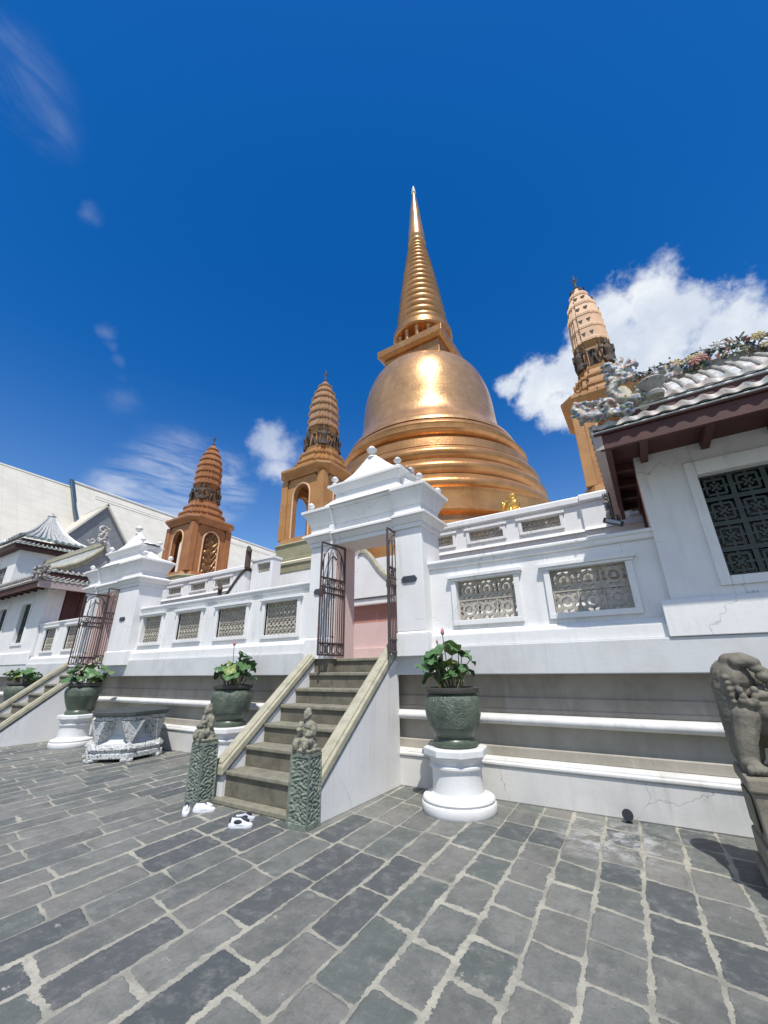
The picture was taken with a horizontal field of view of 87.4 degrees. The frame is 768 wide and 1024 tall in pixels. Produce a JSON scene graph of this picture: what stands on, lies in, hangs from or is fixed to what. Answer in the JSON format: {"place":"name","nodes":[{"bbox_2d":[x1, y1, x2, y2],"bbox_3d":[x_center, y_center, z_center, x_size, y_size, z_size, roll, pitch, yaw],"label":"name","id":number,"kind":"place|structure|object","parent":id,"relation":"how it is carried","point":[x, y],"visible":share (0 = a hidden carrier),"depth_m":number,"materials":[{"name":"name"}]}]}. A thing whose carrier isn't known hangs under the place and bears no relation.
{"place":"outdoors","nodes":[
{"label":"outdoors","id":0,"kind":"place"},
{"bbox_2d":[0,462,275,571],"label":"great hall","id":1,"kind":"structure","parent":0,"point":[82,512],"depth_m":30.03,"materials":[{"name":"white concrete"},{"name":"orange-brown plaster"}]},
{"bbox_2d":[161,436,233,579],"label":"prang tower","id":2,"kind":"structure","parent":0,"point":[200,528],"depth_m":17.70,"materials":[{"name":"stone"}]},
{"bbox_2d":[275,371,352,573],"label":"prang tower","id":3,"kind":"structure","parent":0,"point":[313,472],"depth_m":13.36,"materials":[{"name":"stone"}]},
{"bbox_2d":[0,741,767,1023],"bbox_3d":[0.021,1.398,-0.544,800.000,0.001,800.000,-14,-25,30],"label":"ground","id":4,"kind":"structure","parent":0,"point":[130,893],"depth_m":2.65,"materials":[{"name":"grey stone"}]},
{"bbox_2d":[0,617,81,703],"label":"terrace wall","id":5,"kind":"structure","parent":4,"relation":"on","point":[53,647],"depth_m":12.67,"materials":[{"name":"paint"}]},
{"bbox_2d":[0,525,110,665],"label":"tiled pavilion","id":6,"kind":"structure","parent":5,"relation":"on","point":[49,590],"depth_m":14.40,"materials":[{"name":"white paint"}]},
{"bbox_2d":[0,604,10,636],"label":"window frame","id":7,"kind":"structure","parent":6,"relation":"in","point":[7,606],"depth_m":15.41,"materials":[{"name":"white paint"}]},
{"bbox_2d":[9,598,34,646],"bbox_3d":[-12.906,3.933,14.344,1.000,1.620,0.040,-14,-25,30],"label":"window frame","id":8,"kind":"structure","parent":6,"relation":"in","point":[29,601],"depth_m":14.33,"materials":[{"name":"white paint"}]},
{"bbox_2d":[0,656,103,746],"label":"staircase","id":9,"kind":"structure","parent":4,"relation":"on","point":[28,716],"depth_m":9.61,"materials":[{"name":"white paint"}]},
{"bbox_2d":[47,712,94,748],"bbox_3d":[-6.930,4.871,8.998,0.840,0.632,0.840,-14,-25,30],"label":"plant pedestal","id":10,"kind":"object","parent":4,"relation":"on","point":[73,731],"visible":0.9,"depth_m":8.77,"materials":[{"name":"white paint"}]},
{"bbox_2d":[64,683,101,714],"bbox_3d":[-6.938,4.277,9.229,0.705,0.641,0.705,-14,-25,30],"label":"lotus pot","id":11,"kind":"object","parent":10,"relation":"on","point":[80,699],"visible":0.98,"depth_m":9.02,"materials":[{"name":"ceramic"}]},
{"bbox_2d":[61,663,114,683],"bbox_3d":[-6.964,3.817,9.405,0.896,0.523,0.916,-3,-21,5],"label":"lotus plant","id":12,"kind":"object","parent":11,"relation":"on","point":[92,675],"visible":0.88,"depth_m":9.29,"materials":[{"name":"green plant"}]},
{"bbox_2d":[82,706,168,763],"bbox_3d":[-5.003,4.293,7.836,1.279,0.815,1.426,-10,-23,22],"label":"stone table","id":13,"kind":"object","parent":4,"relation":"on","point":[125,734],"visible":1,"depth_m":7.44,"materials":[{"name":"grey stone"}]},
{"bbox_2d":[182,802,189,816],"bbox_3d":[-2.246,3.374,4.573,0.083,0.087,0.256,7,-22,-19],"label":"sneaker","id":14,"kind":"object","parent":4,"relation":"on","point":[186,810],"visible":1,"depth_m":4.51,"materials":[{"name":"fabric"}]},
{"bbox_2d":[183,703,218,807],"bbox_3d":[-2.272,3.019,5.062,0.280,1.104,0.266,-17,-27,34],"label":"carved post","id":15,"kind":"object","parent":4,"relation":"on","point":[200,782],"visible":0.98,"depth_m":4.96,"materials":[{"name":"green stone"}]},
{"bbox_2d":[192,802,215,812],"bbox_3d":[-2.063,3.390,4.620,0.256,0.087,0.083,1,-21,-6],"label":"sneaker","id":16,"kind":"object","parent":4,"relation":"on","point":[201,807],"visible":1,"depth_m":4.59,"materials":[{"name":"fabric"}]},
{"bbox_2d":[89,581,335,752],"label":"terrace wall","id":17,"kind":"structure","parent":4,"relation":"on","point":[184,649],"depth_m":8.57,"materials":[{"name":"paint"}]},
{"bbox_2d":[214,723,246,758],"bbox_3d":[-2.621,3.909,6.686,0.840,0.632,0.840,-3,-21,7],"label":"plant pedestal","id":18,"kind":"object","parent":4,"relation":"on","point":[226,736],"visible":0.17,"depth_m":6.47,"materials":[{"name":"white paint"}]},
{"bbox_2d":[210,684,252,727],"bbox_3d":[-2.630,3.315,6.917,0.686,0.641,0.686,-14,-25,30],"label":"lotus pot","id":19,"kind":"object","parent":18,"relation":"on","point":[231,704],"visible":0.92,"depth_m":6.69,"materials":[{"name":"ceramic"}]},
{"bbox_2d":[214,641,256,689],"bbox_3d":[-2.609,2.708,7.129,0.720,0.819,0.825,-1,-21,0],"label":"lotus plant","id":20,"kind":"object","parent":19,"relation":"on","point":[231,672],"visible":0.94,"depth_m":7.02,"materials":[{"name":"green plant"}]},
{"bbox_2d":[228,816,252,828],"bbox_3d":[-1.477,3.196,4.143,0.256,0.087,0.085,-2,-21,2],"label":"sneaker","id":21,"kind":"object","parent":4,"relation":"on","point":[239,822],"visible":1,"depth_m":4.12,"materials":[{"name":"fabric"}]},
{"bbox_2d":[233,812,254,821],"bbox_3d":[-1.486,3.245,4.270,0.256,0.087,0.085,18,-28,-39],"label":"sneaker","id":22,"kind":"object","parent":4,"relation":"on","point":[249,816],"visible":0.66,"depth_m":4.27,"materials":[{"name":"fabric"}]},
{"bbox_2d":[285,707,321,832],"bbox_3d":[-0.844,2.703,4.303,0.282,1.104,0.266,-13,-24,28],"label":"carved post","id":23,"kind":"object","parent":4,"relation":"on","point":[303,812],"visible":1,"depth_m":4.20,"materials":[{"name":"green stone"}]},
{"bbox_2d":[213,642,400,823],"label":"staircase","id":24,"kind":"structure","parent":4,"relation":"on","point":[355,717],"depth_m":5.26,"materials":[{"name":"white paint"}]},
{"bbox_2d":[422,742,497,821],"bbox_3d":[0.852,3.072,4.664,0.840,0.632,0.840,-9,-23,20],"label":"plant pedestal","id":25,"kind":"object","parent":4,"relation":"on","point":[457,792],"visible":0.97,"depth_m":4.42,"materials":[{"name":"white paint"}]},
{"bbox_2d":[425,686,480,748],"bbox_3d":[0.843,2.478,4.895,0.686,0.641,0.686,-14,-25,30],"label":"lotus pot","id":26,"kind":"object","parent":25,"relation":"on","point":[453,715],"visible":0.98,"depth_m":4.66,"materials":[{"name":"ceramic"}]},
{"bbox_2d":[414,628,475,694],"bbox_3d":[0.764,1.897,5.144,0.753,0.799,0.647,-2,-21,3],"label":"lotus plant","id":27,"kind":"object","parent":26,"relation":"on","point":[431,661],"visible":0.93,"depth_m":5.05,"materials":[{"name":"green plant"}]},
{"bbox_2d":[395,527,767,838],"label":"terrace wall","id":28,"kind":"structure","parent":4,"relation":"on","point":[607,709],"depth_m":4.81,"materials":[{"name":"paint"}]},
{"bbox_2d":[570,330,767,636],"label":"tiled pavilion","id":29,"kind":"structure","parent":28,"relation":"on","point":[677,449],"depth_m":4.60,"materials":[{"name":"white paint"}]},
{"bbox_2d":[603,493,623,526],"bbox_3d":[3.099,-0.027,5.502,0.242,0.506,0.066,-14,-25,30],"label":"floodlight","id":30,"kind":"object","parent":29,"relation":"attached to","point":[613,521],"visible":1,"depth_m":5.45,"materials":[{"name":"black plastic"}]},
{"bbox_2d":[683,446,767,585],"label":"window frame","id":31,"kind":"structure","parent":29,"relation":"in","point":[756,455],"depth_m":4.54,"materials":[{"name":"white paint"}]},
{"bbox_2d":[622,809,633,823],"bbox_3d":[2.496,3.106,4.112,0.104,0.123,0.080,-14,-25,30],"label":"ground spotlight","id":32,"kind":"object","parent":4,"relation":"on","point":[627,815],"visible":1,"depth_m":4.09,"materials":[{"name":"black plastic"}]},
{"bbox_2d":[732,761,767,885],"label":"lion pedestal","id":33,"kind":"object","parent":4,"relation":"on","point":[755,790],"visible":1,"depth_m":2.88,"materials":[{"name":"stone"}]},
{"bbox_2d":[710,652,767,775],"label":"lion statue","id":34,"kind":"object","parent":33,"relation":"on","point":[739,683],"visible":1,"depth_m":3.15,"materials":[{"name":"grey stone"}]},
{"bbox_3d":[-10.218,5.707,11.022,0.840,0.632,0.840,-11,-24,25],"label":"plant pedestal","id":35,"kind":"object","parent":4,"relation":"on","visible":0},
{"bbox_2d":[3,682,34,703],"bbox_3d":[-10.227,5.113,11.253,0.686,0.641,0.686,-14,-25,30],"label":"lotus pot","id":36,"kind":"object","parent":35,"relation":"on","point":[11,689],"visible":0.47,"depth_m":11.04,"materials":[{"name":"ceramic"}]},
{"bbox_2d":[1,668,42,682],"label":"lotus plant","id":37,"kind":"object","parent":36,"relation":"on","point":[29,674],"visible":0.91,"depth_m":11.30,"materials":[{"name":"green plant"}]},
{"bbox_2d":[0,0,767,550],"label":"sky","id":38,"kind":"structure","parent":0,"point":[205,205],"materials":[{"name":"blue"}]},
{"bbox_2d":[560,276,642,492],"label":"prang tower","id":39,"kind":"structure","parent":0,"point":[593,349],"depth_m":10.55,"materials":[{"name":"stone"}]},
{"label":"terrace floor","id":40,"kind":"structure","parent":0,"visible":0},
{"bbox_2d":[0,513,86,583],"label":"drum tower","id":41,"kind":"structure","parent":40,"relation":"on","point":[21,557],"depth_m":18.33,"materials":[{"name":"white paint"}]},
{"bbox_2d":[68,526,176,672],"bbox_3d":[-7.464,2.434,11.389,3.160,4.323,1.102,-14,-25,30],"label":"gateway","id":42,"kind":"object","parent":40,"relation":"on","point":[129,581],"visible":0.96,"depth_m":10.99,"materials":[{"name":"white paint"}]},
{"bbox_2d":[160,565,251,604],"bbox_3d":[-8.066,3.993,14.347,9.550,2.863,0.670,-14,-25,30],"label":"balustrade","id":43,"kind":"object","parent":40,"relation":"on","point":[205,585],"visible":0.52,"depth_m":13.35,"materials":[{"name":"white paint"}]},
{"bbox_2d":[225,568,251,594],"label":"staircase","id":44,"kind":"structure","parent":40,"relation":"on","point":[241,582],"depth_m":11.33,"materials":[{"name":"white paint"}]},
{"bbox_2d":[217,584,222,595],"bbox_3d":[-4.725,2.312,11.585,0.135,0.517,0.227,12,-25,-30],"label":"rail finial","id":45,"kind":"object","parent":44,"relation":"attached to","point":[220,589],"visible":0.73,"depth_m":11.57,"materials":[{"name":"stone"}]},
{"bbox_2d":[244,546,251,568],"bbox_3d":[-3.823,1.269,11.379,0.219,0.667,0.178,-14,-25,30],"label":"rail finial","id":46,"kind":"object","parent":44,"relation":"attached to","point":[248,557],"visible":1,"depth_m":11.34,"materials":[{"name":"stone"}]},
{"bbox_2d":[250,555,282,624],"bbox_3d":[-3.312,2.630,10.929,0.880,2.790,0.360,-14,-25,30],"label":"balustrade bay","id":47,"kind":"object","parent":40,"relation":"on","point":[265,573],"visible":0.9,"depth_m":11.14,"materials":[{"name":"white paint"}]},
{"bbox_2d":[279,551,358,623],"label":"platform wall","id":48,"kind":"structure","parent":40,"relation":"on","point":[294,577],"depth_m":11.78,"materials":[{"name":"white paint"}]},
{"bbox_2d":[283,595,396,657],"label":"wall","id":49,"kind":"structure","parent":40,"relation":"on","point":[370,628],"depth_m":9.30,"materials":[{"name":"pink paint"}]},
{"bbox_2d":[301,446,447,672],"bbox_3d":[-0.246,0.685,7.164,2.650,4.323,1.102,-14,-25,30],"label":"gateway","id":50,"kind":"object","parent":40,"relation":"on","point":[378,502],"visible":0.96,"depth_m":6.92,"materials":[{"name":"white paint"}]},
{"bbox_2d":[354,549,395,599],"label":"staircase","id":51,"kind":"structure","parent":40,"relation":"on","point":[370,577],"depth_m":9.61,"materials":[{"name":"white paint"}]},
{"bbox_2d":[375,555,394,571],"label":"platform","id":52,"kind":"structure","parent":40,"relation":"on","point":[382,561],"depth_m":10.37,"materials":[{"name":"white paint"}]},
{"bbox_2d":[344,186,556,557],"bbox_3d":[2.469,-10.284,25.262,14.400,32.013,14.400,-14,-25,30],"label":"stupa","id":53,"kind":"object","parent":52,"relation":"on","point":[429,415],"visible":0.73,"depth_m":18.93,"materials":[{"name":"gold metal"}]},
{"bbox_2d":[491,520,548,533],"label":"stone block","id":54,"kind":"structure","parent":52,"relation":"on","point":[500,527],"depth_m":8.39,"materials":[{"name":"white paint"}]},
{"bbox_2d":[501,493,520,510],"bbox_3d":[2.906,-0.015,9.125,0.476,0.768,0.986,-2,-21,2],"label":"gold elephant","id":55,"kind":"object","parent":54,"relation":"on","point":[512,502],"visible":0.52,"depth_m":8.95},
{"bbox_2d":[438,496,599,619],"bbox_3d":[2.219,1.501,8.327,3.900,2.863,0.670,-14,-25,30],"label":"balustrade","id":56,"kind":"object","parent":40,"relation":"on","point":[517,532],"visible":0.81,"depth_m":8.12,"materials":[{"name":"white paint"}]},
{"bbox_2d":[578,489,767,608],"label":"balustrade","id":57,"kind":"object","parent":40,"relation":"on","point":[593,509],"visible":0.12,"depth_m":7.03,"materials":[{"name":"white paint"}]}
]}

